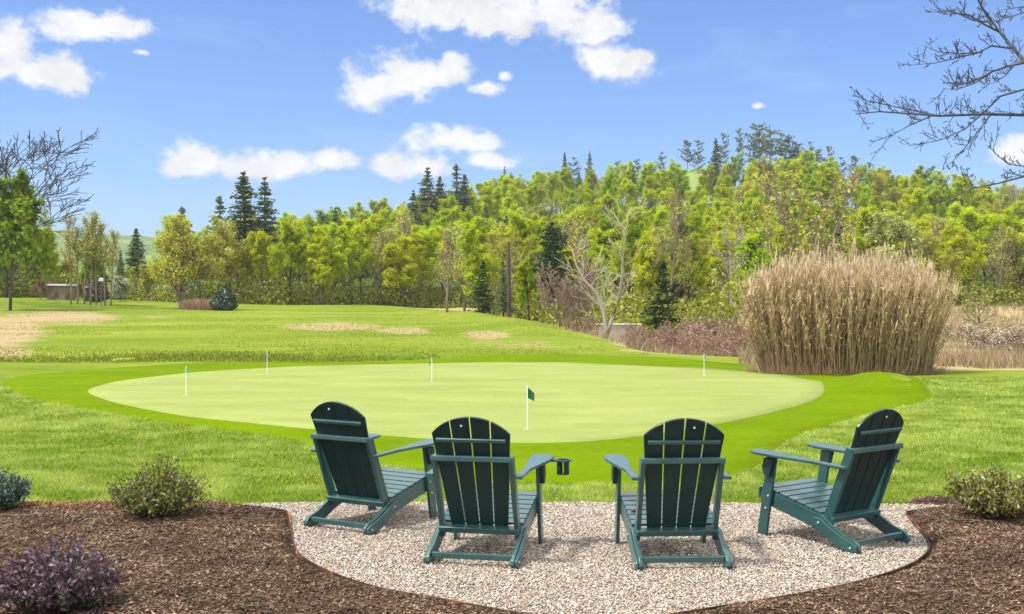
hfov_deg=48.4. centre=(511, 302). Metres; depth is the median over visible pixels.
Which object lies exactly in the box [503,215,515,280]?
conifer tree
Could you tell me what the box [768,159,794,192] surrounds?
green tree
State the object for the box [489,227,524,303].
budding tree
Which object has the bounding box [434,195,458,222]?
lime tree
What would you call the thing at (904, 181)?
lime tree
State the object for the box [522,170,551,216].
lime tree
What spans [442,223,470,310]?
tree
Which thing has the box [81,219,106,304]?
slender tree
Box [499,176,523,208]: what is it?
lime tree
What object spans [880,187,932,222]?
lime tree
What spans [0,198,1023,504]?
ground
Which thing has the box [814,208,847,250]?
green tree
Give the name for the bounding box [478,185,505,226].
lime tree
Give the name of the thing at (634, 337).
bramble bush
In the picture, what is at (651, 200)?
lime tree
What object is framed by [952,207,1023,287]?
lime tree
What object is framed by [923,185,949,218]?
green tree
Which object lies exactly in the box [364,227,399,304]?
tree
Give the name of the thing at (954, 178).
green tree
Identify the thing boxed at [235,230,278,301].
lime tree
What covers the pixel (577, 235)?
tree
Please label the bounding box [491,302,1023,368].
dry grass
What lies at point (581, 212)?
lime tree
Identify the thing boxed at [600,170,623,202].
green tree
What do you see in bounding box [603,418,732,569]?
adirondack chair
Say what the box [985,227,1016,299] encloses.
bare tree
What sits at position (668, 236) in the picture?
bushy tree
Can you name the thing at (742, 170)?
lime tree
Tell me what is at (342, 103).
sky
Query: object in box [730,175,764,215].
budding tree
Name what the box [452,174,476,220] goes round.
conifer tree
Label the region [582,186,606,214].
green tree
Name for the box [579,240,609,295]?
green tree
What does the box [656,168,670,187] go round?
green tree
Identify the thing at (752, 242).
bushy tree
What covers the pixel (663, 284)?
fir tree
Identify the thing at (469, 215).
green tree
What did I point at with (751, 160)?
green tree
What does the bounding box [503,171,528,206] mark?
green tree
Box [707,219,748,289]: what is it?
budding tree
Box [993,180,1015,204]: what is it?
lime tree
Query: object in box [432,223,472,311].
grey tree
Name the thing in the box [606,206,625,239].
green tree
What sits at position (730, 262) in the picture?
pale tree
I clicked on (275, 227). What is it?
green tree
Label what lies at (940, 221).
bare tree
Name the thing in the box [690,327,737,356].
bramble bush
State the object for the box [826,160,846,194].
lime tree
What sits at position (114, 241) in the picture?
slender tree
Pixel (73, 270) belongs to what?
budding tree
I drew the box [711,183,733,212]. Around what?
lime tree
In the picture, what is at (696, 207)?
green tree
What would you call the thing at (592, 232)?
bushy tree
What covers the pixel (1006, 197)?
green tree
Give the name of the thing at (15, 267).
green tree
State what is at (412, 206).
conifer tree
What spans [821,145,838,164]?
pine tree
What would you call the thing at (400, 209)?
budding tree
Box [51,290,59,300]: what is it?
reddish shrub
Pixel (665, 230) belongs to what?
green tree
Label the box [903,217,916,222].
lime tree
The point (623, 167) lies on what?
lime tree
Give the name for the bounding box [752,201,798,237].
budding tree
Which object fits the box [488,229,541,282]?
lime tree
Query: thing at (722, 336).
bramble bush
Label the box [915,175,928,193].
green tree
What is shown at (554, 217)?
green tree
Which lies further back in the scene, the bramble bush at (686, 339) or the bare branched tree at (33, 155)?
the bare branched tree at (33, 155)
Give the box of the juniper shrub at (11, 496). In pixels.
[0,465,35,510]
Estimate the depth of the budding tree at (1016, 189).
264.21 m
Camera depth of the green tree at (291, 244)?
111.78 m
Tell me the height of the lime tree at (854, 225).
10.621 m
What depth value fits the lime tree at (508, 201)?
217.80 m
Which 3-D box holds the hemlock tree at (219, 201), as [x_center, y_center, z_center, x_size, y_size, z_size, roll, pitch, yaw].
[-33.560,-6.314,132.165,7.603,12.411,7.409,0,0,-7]
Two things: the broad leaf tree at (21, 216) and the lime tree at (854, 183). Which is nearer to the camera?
the broad leaf tree at (21, 216)
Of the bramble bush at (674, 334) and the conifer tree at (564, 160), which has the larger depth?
the conifer tree at (564, 160)
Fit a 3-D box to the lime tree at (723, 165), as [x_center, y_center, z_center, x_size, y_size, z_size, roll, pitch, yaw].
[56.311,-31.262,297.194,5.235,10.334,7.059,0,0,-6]
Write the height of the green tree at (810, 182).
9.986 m
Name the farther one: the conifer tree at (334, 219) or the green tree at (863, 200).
the green tree at (863, 200)
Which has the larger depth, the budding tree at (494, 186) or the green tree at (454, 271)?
the budding tree at (494, 186)
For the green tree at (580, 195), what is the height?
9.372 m
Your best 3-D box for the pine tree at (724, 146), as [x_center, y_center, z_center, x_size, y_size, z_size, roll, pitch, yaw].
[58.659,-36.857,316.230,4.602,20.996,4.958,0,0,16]
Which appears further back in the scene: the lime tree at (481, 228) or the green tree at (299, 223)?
the green tree at (299, 223)
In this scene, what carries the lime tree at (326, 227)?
on the ground at (292, 312)
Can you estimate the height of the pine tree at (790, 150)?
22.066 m
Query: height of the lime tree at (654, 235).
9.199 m
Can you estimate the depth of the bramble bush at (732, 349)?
39.88 m
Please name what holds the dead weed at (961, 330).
on the ground at (292, 312)
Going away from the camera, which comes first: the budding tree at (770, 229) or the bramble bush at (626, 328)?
the bramble bush at (626, 328)
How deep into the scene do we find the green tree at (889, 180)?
242.73 m
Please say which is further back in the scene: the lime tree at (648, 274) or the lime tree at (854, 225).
the lime tree at (854, 225)
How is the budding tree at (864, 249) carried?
on the ground at (292, 312)
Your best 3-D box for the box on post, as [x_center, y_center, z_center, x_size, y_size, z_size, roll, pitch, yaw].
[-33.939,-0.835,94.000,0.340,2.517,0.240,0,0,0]
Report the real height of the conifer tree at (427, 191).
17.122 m
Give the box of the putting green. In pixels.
[88,362,823,442]
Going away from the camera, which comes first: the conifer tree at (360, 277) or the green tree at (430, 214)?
the conifer tree at (360, 277)
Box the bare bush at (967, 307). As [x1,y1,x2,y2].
[959,288,1014,327]
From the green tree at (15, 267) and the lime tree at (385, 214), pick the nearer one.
the green tree at (15, 267)
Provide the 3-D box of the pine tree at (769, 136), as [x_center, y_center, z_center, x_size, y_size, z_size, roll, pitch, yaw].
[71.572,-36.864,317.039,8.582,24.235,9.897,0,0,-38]
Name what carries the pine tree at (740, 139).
on the ground at (292, 312)
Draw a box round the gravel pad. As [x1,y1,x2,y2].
[259,503,924,613]
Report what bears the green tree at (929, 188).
on the ground at (292, 312)
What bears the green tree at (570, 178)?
on the ground at (292, 312)
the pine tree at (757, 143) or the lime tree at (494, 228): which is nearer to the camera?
the lime tree at (494, 228)
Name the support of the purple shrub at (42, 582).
on the mulch bed
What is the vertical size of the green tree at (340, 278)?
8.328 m
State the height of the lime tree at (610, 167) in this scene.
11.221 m
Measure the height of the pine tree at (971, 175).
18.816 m
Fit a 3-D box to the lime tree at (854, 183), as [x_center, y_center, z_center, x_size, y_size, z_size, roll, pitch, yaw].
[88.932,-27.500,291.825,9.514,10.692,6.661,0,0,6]
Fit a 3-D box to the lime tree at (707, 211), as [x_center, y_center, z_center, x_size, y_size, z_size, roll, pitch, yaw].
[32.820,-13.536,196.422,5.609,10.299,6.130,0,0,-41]
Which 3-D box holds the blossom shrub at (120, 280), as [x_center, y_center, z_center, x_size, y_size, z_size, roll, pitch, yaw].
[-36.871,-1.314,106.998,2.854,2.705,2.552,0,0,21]
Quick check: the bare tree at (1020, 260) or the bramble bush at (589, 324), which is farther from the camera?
the bare tree at (1020, 260)
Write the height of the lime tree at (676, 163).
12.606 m
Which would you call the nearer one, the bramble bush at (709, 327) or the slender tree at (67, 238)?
the bramble bush at (709, 327)
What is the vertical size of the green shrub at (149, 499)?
0.515 m
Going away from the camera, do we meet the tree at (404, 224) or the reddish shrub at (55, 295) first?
the reddish shrub at (55, 295)
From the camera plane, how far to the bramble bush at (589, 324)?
52.04 m
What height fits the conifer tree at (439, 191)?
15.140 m
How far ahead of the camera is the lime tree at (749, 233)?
139.88 m
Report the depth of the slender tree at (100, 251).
95.82 m
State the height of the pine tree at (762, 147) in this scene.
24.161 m
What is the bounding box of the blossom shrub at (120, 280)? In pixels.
[108,275,136,299]
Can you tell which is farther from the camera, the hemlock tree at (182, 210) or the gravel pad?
the hemlock tree at (182, 210)
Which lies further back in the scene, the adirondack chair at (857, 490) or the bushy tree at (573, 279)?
the bushy tree at (573, 279)
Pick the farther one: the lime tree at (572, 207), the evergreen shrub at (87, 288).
the lime tree at (572, 207)
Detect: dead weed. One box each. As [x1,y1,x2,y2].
[940,321,984,346]
[958,321,1012,349]
[962,325,1023,355]
[980,323,1023,349]
[985,326,1023,354]
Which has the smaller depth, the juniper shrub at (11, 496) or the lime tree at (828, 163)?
the juniper shrub at (11, 496)
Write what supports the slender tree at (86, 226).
on the ground at (292, 312)
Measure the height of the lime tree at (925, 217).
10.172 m
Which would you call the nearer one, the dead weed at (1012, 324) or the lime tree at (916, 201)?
the dead weed at (1012, 324)
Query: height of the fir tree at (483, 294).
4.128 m
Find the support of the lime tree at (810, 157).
on the ground at (292, 312)
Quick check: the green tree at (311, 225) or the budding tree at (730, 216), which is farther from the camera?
the budding tree at (730, 216)
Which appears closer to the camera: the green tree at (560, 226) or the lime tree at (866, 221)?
the green tree at (560, 226)
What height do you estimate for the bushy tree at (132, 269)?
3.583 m
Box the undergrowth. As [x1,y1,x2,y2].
[0,262,1023,334]
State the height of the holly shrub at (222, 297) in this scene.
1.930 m
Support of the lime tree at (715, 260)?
on the ground at (292, 312)
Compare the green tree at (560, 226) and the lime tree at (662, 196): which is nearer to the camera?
the green tree at (560, 226)
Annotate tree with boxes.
[0,127,99,236]
[0,167,64,309]
[0,225,32,297]
[16,208,60,295]
[23,228,44,284]
[53,258,72,282]
[59,211,82,303]
[66,223,87,303]
[67,263,79,281]
[74,214,93,303]
[78,247,110,291]
[80,210,104,304]
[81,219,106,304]
[92,221,113,305]
[105,228,122,304]
[114,251,127,297]
[122,228,150,284]
[123,266,136,290]
[138,263,155,297]
[145,212,199,298]
[147,214,227,307]
[148,262,169,289]
[156,206,207,291]
[187,223,217,298]
[196,195,235,287]
[208,212,263,291]
[212,227,251,287]
[221,171,278,285]
[230,217,255,250]
[235,177,301,292]
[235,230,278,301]
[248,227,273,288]
[263,213,297,229]
[267,221,312,304]
[269,219,293,269]
[270,219,305,289]
[277,211,292,276]
[278,216,311,288]
[296,213,313,223]
[300,214,340,273]
[304,227,343,304]
[307,222,337,243]
[313,208,337,226]
[314,207,348,291]
[326,205,348,224]
[327,217,379,302]
[329,205,348,222]
[331,232,363,291]
[340,216,359,286]
[347,201,366,218]
[349,224,374,295]
[352,210,372,234]
[354,213,399,287]
[362,219,388,244]
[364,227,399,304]
[367,197,392,225]
[376,229,400,270]
[379,205,393,225]
[379,232,441,306]
[386,206,414,232]
[386,209,423,292]
[388,206,408,234]
[390,219,441,296]
[391,201,406,224]
[407,190,424,230]
[408,228,449,304]
[414,167,439,228]
[414,226,431,271]
[421,207,440,229]
[424,225,453,296]
[426,176,449,221]
[429,216,452,284]
[430,232,457,288]
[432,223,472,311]
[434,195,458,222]
[439,205,462,231]
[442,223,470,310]
[442,242,480,303]
[443,164,476,221]
[445,215,502,303]
[451,206,494,277]
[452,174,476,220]
[455,224,505,305]
[458,194,484,217]
[467,260,497,313]
[475,173,509,214]
[476,219,517,297]
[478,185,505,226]
[480,179,503,222]
[481,180,502,215]
[481,203,490,241]
[487,223,513,289]
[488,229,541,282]
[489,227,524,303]
[490,259,515,316]
[496,211,541,276]
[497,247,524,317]
[498,203,524,224]
[498,204,540,233]
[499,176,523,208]
[502,184,529,218]
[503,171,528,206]
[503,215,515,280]
[503,242,515,317]
[512,172,527,197]
[512,256,541,319]
[515,235,542,306]
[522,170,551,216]
[522,179,532,204]
[524,181,548,213]
[524,182,543,218]
[524,221,577,318]
[527,212,549,238]
[531,221,581,265]
[533,207,594,235]
[534,194,562,221]
[537,214,570,243]
[540,261,571,321]
[543,248,580,301]
[544,171,568,208]
[549,167,575,212]
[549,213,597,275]
[554,186,576,218]
[555,198,647,338]
[561,152,567,171]
[562,272,588,325]
[563,204,590,224]
[564,208,595,233]
[565,166,579,197]
[566,227,604,269]
[567,157,581,198]
[574,172,581,206]
[575,182,592,209]
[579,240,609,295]
[580,167,601,198]
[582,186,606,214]
[583,151,592,188]
[583,194,624,232]
[583,223,630,297]
[595,169,613,197]
[595,213,617,232]
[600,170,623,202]
[603,164,621,195]
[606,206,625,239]
[606,240,636,294]
[607,212,652,295]
[612,177,637,220]
[618,161,636,208]
[618,167,637,203]
[622,206,657,239]
[624,206,657,237]
[627,165,639,211]
[627,228,653,292]
[630,229,674,298]
[633,159,641,194]
[636,166,653,199]
[637,161,658,199]
[638,188,661,227]
[640,259,683,344]
[643,168,673,205]
[644,229,665,251]
[645,185,694,295]
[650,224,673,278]
[651,205,680,237]
[654,152,666,174]
[654,187,678,223]
[654,230,687,296]
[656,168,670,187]
[656,222,678,238]
[664,205,697,303]
[665,158,687,193]
[665,163,693,203]
[668,232,711,299]
[678,139,695,172]
[680,210,709,285]
[682,201,709,281]
[684,183,716,216]
[690,140,705,168]
[694,226,726,303]
[697,163,716,207]
[698,195,714,229]
[700,215,727,288]
[700,231,740,299]
[707,138,721,193]
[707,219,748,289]
[707,222,750,315]
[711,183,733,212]
[713,174,740,205]
[713,198,737,230]
[713,210,740,277]
[716,133,731,163]
[716,163,733,189]
[717,164,732,185]
[725,150,745,187]
[729,226,770,298]
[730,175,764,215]
[730,202,763,243]
[734,128,744,151]
[734,182,765,233]
[738,166,747,184]
[741,126,766,162]
[743,162,763,192]
[745,155,766,176]
[745,227,761,248]
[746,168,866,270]
[747,156,759,173]
[748,122,771,162]
[748,212,777,269]
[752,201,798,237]
[754,128,782,155]
[759,216,811,262]
[760,174,775,208]
[761,157,781,187]
[762,221,805,269]
[763,193,795,227]
[763,236,778,274]
[766,132,795,166]
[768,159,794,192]
[770,134,801,197]
[772,170,798,204]
[773,156,785,195]
[784,140,804,159]
[785,199,820,239]
[787,221,806,265]
[789,157,805,198]
[790,149,818,199]
[793,161,816,188]
[795,173,818,201]
[799,229,831,260]
[800,141,818,160]
[800,198,820,223]
[805,226,832,248]
[811,156,840,207]
[813,164,824,200]
[814,149,826,167]
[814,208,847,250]
[816,165,844,207]
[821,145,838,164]
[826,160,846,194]
[826,196,860,229]
[830,208,847,261]
[835,168,861,211]
[838,157,848,180]
[839,213,876,267]
[840,215,861,257]
[840,241,860,264]
[843,175,868,208]
[844,204,934,274]
[846,155,861,175]
[848,183,868,217]
[849,0,1023,205]
[852,164,868,202]
[860,169,886,203]
[861,237,888,265]
[862,195,895,234]
[862,209,925,272]
[867,162,874,183]
[868,167,893,192]
[869,169,904,217]
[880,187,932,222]
[883,174,903,201]
[893,174,908,187]
[894,174,921,217]
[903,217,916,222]
[907,165,933,193]
[911,224,965,304]
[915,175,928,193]
[917,181,947,226]
[921,213,959,235]
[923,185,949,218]
[923,215,953,242]
[924,218,952,246]
[927,165,938,186]
[927,170,951,213]
[928,213,973,285]
[936,219,988,301]
[941,177,984,223]
[941,201,1002,278]
[950,173,975,203]
[950,175,978,206]
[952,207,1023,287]
[955,196,965,222]
[961,168,974,186]
[961,242,980,292]
[974,177,995,211]
[974,183,991,209]
[975,198,1001,220]
[978,187,1004,214]
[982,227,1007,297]
[983,205,1023,262]
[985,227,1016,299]
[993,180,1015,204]
[993,227,1023,302]
[995,191,1013,218]
[998,183,1023,217]
[1008,199,1023,224]
[1010,185,1023,214]
[1011,218,1023,279]
[1013,228,1023,282]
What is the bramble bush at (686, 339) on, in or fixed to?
on the ground at (292, 312)
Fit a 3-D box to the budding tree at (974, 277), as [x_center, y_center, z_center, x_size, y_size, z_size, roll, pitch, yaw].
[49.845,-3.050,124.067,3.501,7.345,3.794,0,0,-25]
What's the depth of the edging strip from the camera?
6.81 m
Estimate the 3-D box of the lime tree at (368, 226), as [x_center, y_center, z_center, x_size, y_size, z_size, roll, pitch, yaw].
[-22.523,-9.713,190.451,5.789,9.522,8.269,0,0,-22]
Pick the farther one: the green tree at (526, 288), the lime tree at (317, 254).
the lime tree at (317, 254)
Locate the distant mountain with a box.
[1,228,234,288]
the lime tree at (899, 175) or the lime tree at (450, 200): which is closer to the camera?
the lime tree at (450, 200)
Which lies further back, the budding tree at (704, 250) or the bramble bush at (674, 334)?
the budding tree at (704, 250)
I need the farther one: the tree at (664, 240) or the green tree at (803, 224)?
the green tree at (803, 224)
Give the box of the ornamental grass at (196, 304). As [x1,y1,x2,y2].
[177,298,220,309]
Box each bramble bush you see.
[560,313,599,333]
[619,319,647,341]
[622,324,652,348]
[631,326,661,345]
[631,330,672,351]
[651,319,690,352]
[656,315,707,347]
[669,327,711,354]
[674,312,727,352]
[677,312,720,345]
[680,316,747,353]
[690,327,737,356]
[703,311,751,342]
[708,329,753,356]
[714,326,752,355]
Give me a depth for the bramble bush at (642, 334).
49.80 m
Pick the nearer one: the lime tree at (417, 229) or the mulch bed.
the mulch bed
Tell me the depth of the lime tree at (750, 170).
242.42 m
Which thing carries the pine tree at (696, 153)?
on the ground at (292, 312)
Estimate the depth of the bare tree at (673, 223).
87.70 m
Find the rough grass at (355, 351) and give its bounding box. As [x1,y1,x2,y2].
[0,303,648,362]
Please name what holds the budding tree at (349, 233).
on the ground at (292, 312)
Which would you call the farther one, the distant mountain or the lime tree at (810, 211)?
the distant mountain
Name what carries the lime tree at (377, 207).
on the ground at (292, 312)
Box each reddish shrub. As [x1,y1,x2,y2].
[29,278,47,298]
[45,275,57,288]
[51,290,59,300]
[63,291,69,298]
[75,283,83,296]
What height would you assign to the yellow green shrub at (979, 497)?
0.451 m
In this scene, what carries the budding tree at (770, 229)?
on the ground at (292, 312)
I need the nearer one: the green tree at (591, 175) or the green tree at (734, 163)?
the green tree at (734, 163)
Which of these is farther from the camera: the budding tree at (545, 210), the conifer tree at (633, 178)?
the conifer tree at (633, 178)
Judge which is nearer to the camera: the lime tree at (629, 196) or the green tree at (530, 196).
the lime tree at (629, 196)
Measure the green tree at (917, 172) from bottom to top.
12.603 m
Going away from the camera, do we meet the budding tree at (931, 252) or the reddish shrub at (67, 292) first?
the budding tree at (931, 252)
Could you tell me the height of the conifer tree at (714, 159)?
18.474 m
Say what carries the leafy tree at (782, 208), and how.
on the ground at (292, 312)
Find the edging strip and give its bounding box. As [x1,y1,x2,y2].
[249,505,948,613]
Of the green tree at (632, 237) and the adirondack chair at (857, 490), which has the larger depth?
the green tree at (632, 237)
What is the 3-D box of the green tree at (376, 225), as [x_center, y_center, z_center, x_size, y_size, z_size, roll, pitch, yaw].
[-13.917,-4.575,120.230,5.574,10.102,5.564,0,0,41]
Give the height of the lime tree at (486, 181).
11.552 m
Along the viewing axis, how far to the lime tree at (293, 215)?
218.73 m
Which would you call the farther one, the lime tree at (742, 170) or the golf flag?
the lime tree at (742, 170)
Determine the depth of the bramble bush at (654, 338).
43.77 m
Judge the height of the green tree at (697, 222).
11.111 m
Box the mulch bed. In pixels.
[0,497,1023,613]
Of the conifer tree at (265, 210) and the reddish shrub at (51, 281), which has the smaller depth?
the reddish shrub at (51, 281)
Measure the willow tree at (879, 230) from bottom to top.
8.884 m
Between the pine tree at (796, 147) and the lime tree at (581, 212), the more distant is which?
the pine tree at (796, 147)
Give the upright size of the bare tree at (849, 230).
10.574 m
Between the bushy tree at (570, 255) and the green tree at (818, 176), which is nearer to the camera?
the bushy tree at (570, 255)
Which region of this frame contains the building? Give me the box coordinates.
[45,284,76,299]
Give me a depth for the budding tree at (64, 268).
116.99 m
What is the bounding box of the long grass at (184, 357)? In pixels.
[0,350,439,362]
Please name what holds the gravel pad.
on the ground at (292, 312)
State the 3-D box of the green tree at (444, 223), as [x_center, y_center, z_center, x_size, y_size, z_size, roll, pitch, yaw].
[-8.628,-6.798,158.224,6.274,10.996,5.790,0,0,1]
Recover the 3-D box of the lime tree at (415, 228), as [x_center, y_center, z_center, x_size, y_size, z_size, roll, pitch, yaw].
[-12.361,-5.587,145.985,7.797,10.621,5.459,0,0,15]
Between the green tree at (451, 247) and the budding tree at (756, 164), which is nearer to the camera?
the green tree at (451, 247)
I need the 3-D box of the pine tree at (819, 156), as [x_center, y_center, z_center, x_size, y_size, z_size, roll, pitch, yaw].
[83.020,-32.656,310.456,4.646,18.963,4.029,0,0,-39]
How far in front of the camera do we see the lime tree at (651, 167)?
283.37 m
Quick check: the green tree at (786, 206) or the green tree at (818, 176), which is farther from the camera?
the green tree at (818, 176)
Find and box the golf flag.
[523,386,533,429]
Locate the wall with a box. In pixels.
[588,323,640,341]
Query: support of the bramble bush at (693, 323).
on the ground at (292, 312)
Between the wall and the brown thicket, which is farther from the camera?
the wall
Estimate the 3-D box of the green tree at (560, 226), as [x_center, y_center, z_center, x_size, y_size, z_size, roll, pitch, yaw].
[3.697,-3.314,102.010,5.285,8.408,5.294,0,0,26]
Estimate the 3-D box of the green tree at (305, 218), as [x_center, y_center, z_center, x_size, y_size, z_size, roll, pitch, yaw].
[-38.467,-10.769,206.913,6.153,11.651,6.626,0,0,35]
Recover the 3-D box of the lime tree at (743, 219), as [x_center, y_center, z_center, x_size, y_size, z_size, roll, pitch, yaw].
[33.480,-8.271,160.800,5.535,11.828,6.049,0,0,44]
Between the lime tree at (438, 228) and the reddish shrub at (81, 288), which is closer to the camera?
the reddish shrub at (81, 288)
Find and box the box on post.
[99,277,103,305]
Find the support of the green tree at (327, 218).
on the ground at (292, 312)
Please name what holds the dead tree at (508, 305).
on the ground at (292, 312)
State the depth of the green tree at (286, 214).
192.03 m
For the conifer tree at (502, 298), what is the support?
on the ground at (292, 312)
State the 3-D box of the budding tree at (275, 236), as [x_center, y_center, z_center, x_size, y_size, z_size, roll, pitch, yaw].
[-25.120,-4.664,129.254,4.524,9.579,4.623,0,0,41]
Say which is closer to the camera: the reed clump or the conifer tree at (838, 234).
the reed clump
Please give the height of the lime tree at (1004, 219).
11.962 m
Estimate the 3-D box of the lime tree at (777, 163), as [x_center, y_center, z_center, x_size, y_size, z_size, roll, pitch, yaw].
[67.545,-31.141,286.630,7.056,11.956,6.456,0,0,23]
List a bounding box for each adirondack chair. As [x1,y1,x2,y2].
[304,401,436,534]
[423,417,570,567]
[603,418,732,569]
[750,408,910,553]
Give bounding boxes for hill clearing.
[673,167,729,205]
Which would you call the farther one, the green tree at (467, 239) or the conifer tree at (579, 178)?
the conifer tree at (579, 178)
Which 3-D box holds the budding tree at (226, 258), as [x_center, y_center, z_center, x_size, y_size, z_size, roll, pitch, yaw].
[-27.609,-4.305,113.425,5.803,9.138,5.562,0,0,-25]
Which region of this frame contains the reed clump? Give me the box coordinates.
[734,231,962,375]
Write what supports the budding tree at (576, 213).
on the ground at (292, 312)
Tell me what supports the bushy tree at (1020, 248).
on the ground at (292, 312)
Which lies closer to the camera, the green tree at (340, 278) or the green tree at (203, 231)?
the green tree at (203, 231)
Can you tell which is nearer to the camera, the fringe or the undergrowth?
the fringe
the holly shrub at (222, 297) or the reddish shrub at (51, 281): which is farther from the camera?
the reddish shrub at (51, 281)
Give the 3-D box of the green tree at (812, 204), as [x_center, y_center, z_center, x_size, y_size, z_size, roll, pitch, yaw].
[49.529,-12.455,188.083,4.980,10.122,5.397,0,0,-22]
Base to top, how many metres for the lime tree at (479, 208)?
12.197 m
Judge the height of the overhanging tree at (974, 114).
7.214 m
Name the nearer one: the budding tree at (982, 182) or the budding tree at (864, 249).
the budding tree at (864, 249)
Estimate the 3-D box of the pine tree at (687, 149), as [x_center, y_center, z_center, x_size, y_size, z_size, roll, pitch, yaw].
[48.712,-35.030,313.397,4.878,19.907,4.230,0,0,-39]
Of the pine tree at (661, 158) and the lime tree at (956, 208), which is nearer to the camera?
the lime tree at (956, 208)
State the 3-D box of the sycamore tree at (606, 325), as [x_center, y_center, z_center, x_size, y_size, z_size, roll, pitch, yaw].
[4.355,-1.515,54.069,2.731,6.857,4.057,0,0,-43]
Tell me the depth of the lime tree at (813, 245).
123.51 m
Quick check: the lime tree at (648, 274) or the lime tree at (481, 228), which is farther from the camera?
the lime tree at (481, 228)
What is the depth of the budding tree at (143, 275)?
113.57 m
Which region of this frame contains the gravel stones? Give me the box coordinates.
[243,500,945,613]
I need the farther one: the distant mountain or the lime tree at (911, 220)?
the distant mountain
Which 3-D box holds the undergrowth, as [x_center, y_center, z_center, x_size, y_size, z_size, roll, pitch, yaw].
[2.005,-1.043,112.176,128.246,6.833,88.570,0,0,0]
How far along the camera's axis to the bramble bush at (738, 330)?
45.03 m
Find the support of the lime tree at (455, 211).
on the ground at (292, 312)
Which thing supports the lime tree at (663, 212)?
on the ground at (292, 312)
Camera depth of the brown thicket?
55.49 m
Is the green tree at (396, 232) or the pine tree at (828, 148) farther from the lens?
the pine tree at (828, 148)
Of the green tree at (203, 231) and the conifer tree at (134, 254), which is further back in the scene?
the conifer tree at (134, 254)
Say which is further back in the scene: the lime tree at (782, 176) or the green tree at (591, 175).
the green tree at (591, 175)
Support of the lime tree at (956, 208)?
on the ground at (292, 312)
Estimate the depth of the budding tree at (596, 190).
273.19 m
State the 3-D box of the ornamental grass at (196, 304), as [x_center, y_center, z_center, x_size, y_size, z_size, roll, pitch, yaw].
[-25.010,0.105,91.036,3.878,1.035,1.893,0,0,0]
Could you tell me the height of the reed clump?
3.588 m
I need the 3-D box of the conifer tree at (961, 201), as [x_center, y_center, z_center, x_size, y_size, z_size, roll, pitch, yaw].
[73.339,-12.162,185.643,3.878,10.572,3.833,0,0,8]
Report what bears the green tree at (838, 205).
on the ground at (292, 312)
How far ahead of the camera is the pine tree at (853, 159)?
305.34 m
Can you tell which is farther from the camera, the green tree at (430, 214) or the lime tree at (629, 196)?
the lime tree at (629, 196)
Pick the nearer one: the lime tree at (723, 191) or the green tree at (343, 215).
the green tree at (343, 215)
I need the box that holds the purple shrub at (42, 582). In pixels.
[0,527,127,613]
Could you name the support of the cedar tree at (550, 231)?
on the ground at (292, 312)
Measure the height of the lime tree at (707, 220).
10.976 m
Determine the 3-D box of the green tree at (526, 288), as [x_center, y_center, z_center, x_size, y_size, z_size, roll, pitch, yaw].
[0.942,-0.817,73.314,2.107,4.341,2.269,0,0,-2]
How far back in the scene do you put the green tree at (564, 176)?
267.03 m
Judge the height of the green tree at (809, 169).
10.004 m
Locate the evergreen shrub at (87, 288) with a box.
[82,276,109,301]
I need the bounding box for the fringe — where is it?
[3,354,930,483]
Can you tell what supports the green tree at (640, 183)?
on the ground at (292, 312)
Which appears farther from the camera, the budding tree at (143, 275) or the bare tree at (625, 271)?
the budding tree at (143, 275)
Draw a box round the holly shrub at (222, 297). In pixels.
[209,288,238,310]
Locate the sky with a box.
[0,0,1023,241]
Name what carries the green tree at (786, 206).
on the ground at (292, 312)
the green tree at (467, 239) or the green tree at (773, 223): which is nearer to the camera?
the green tree at (467, 239)
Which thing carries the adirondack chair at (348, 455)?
on the gravel pad
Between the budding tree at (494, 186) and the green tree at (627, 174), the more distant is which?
the green tree at (627, 174)
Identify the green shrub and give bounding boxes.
[105,452,211,519]
[942,461,1023,520]
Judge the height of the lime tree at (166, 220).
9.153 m
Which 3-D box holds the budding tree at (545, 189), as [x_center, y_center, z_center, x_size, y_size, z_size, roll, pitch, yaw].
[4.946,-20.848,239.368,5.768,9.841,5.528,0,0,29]
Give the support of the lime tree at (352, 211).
on the ground at (292, 312)
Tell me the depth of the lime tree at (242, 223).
138.08 m
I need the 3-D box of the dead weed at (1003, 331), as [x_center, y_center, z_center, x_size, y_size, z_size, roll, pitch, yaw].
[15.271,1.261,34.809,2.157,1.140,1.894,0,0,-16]
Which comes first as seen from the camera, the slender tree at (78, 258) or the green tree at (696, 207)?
the slender tree at (78, 258)
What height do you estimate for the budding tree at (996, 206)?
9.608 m
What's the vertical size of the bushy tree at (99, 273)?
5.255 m
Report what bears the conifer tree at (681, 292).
on the ground at (292, 312)
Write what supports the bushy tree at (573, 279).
on the ground at (292, 312)
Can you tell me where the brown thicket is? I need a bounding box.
[533,256,602,329]
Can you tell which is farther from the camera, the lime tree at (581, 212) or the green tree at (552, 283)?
the lime tree at (581, 212)
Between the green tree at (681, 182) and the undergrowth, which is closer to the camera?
the undergrowth
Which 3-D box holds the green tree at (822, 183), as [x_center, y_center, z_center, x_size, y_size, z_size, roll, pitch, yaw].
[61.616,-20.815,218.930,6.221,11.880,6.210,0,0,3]
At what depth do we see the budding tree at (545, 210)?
194.53 m

